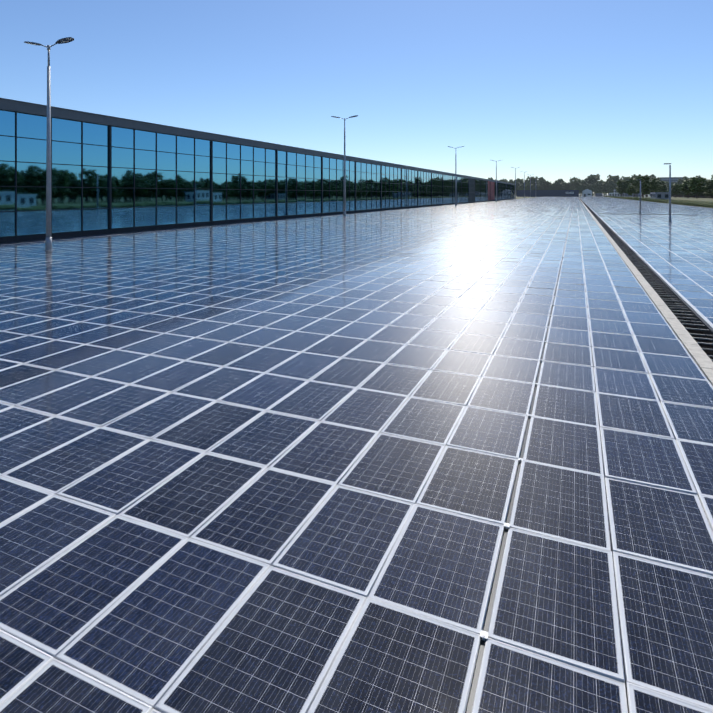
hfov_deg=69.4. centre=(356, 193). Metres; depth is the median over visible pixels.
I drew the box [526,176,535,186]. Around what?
tree
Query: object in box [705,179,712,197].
tree
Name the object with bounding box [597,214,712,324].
solar field
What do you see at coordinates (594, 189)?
tree
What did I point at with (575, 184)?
tree
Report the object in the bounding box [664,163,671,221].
lamp mast
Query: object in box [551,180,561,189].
tree
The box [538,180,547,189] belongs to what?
tree
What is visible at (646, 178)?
tree
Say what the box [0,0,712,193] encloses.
sky
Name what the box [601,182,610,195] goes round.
tree
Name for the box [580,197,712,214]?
solar field
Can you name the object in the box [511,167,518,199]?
twin lamp post
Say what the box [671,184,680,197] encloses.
tree
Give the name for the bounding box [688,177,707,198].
tree
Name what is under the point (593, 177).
tree
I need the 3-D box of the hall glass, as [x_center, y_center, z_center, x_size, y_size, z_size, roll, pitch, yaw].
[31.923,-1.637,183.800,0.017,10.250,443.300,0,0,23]
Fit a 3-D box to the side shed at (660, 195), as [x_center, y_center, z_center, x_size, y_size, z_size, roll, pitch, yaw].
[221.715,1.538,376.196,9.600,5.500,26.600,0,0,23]
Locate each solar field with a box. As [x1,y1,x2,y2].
[0,197,712,712]
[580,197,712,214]
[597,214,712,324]
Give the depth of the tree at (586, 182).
995.16 m
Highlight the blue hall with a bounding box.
[516,190,578,196]
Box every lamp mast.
[636,179,640,213]
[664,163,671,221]
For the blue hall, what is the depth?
776.67 m
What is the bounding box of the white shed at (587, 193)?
[582,189,591,196]
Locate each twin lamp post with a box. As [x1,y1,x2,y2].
[24,37,73,250]
[331,115,357,216]
[448,146,463,205]
[492,160,500,201]
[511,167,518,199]
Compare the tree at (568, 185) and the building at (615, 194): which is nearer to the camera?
the building at (615, 194)
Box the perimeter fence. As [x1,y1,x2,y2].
[604,195,712,207]
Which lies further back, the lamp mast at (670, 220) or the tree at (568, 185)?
the tree at (568, 185)
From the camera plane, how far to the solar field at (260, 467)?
7.20 m
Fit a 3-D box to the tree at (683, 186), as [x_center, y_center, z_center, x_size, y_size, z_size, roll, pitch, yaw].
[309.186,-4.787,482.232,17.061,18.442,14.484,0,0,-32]
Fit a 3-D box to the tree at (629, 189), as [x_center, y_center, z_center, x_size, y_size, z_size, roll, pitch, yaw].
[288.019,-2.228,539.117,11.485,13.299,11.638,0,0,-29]
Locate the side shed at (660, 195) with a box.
[650,192,668,199]
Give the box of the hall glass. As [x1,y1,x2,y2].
[0,110,513,236]
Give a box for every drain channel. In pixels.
[578,197,712,385]
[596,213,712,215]
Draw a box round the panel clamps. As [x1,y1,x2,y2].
[11,214,571,712]
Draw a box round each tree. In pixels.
[525,182,532,189]
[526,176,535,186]
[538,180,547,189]
[544,181,550,189]
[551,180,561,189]
[557,184,567,189]
[564,182,570,189]
[573,179,580,190]
[576,180,584,195]
[583,178,595,184]
[587,175,597,183]
[591,186,601,192]
[593,181,604,192]
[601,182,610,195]
[606,179,614,187]
[607,175,619,182]
[616,179,629,196]
[625,186,636,194]
[628,177,644,196]
[636,174,649,197]
[642,184,649,194]
[649,180,658,192]
[657,184,666,191]
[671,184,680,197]
[678,179,691,197]
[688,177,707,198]
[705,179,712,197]
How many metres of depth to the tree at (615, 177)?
972.18 m
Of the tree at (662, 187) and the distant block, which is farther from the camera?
the distant block
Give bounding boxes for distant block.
[659,177,687,181]
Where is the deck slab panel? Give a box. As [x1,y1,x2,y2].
[0,197,712,712]
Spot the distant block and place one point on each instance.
(674, 179)
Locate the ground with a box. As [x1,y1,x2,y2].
[514,194,712,202]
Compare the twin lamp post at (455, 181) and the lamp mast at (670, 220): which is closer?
the lamp mast at (670, 220)
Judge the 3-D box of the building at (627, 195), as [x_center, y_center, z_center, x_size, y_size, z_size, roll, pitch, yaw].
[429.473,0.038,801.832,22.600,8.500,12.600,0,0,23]
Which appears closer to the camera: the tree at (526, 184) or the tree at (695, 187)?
the tree at (695, 187)
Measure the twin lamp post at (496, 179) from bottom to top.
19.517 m
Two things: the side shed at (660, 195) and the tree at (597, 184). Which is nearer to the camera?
the side shed at (660, 195)
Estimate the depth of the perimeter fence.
210.34 m
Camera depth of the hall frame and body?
61.23 m
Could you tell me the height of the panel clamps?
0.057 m
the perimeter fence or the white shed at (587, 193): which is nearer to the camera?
the perimeter fence
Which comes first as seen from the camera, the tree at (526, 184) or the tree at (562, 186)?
the tree at (562, 186)
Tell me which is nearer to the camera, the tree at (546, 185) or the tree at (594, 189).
the tree at (594, 189)
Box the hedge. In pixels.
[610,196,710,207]
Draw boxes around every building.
[609,193,619,196]
[624,193,639,196]
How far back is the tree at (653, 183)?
518.33 m
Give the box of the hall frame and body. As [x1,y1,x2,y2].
[0,98,514,242]
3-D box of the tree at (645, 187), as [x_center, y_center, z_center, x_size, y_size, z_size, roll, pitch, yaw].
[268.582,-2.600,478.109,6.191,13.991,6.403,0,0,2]

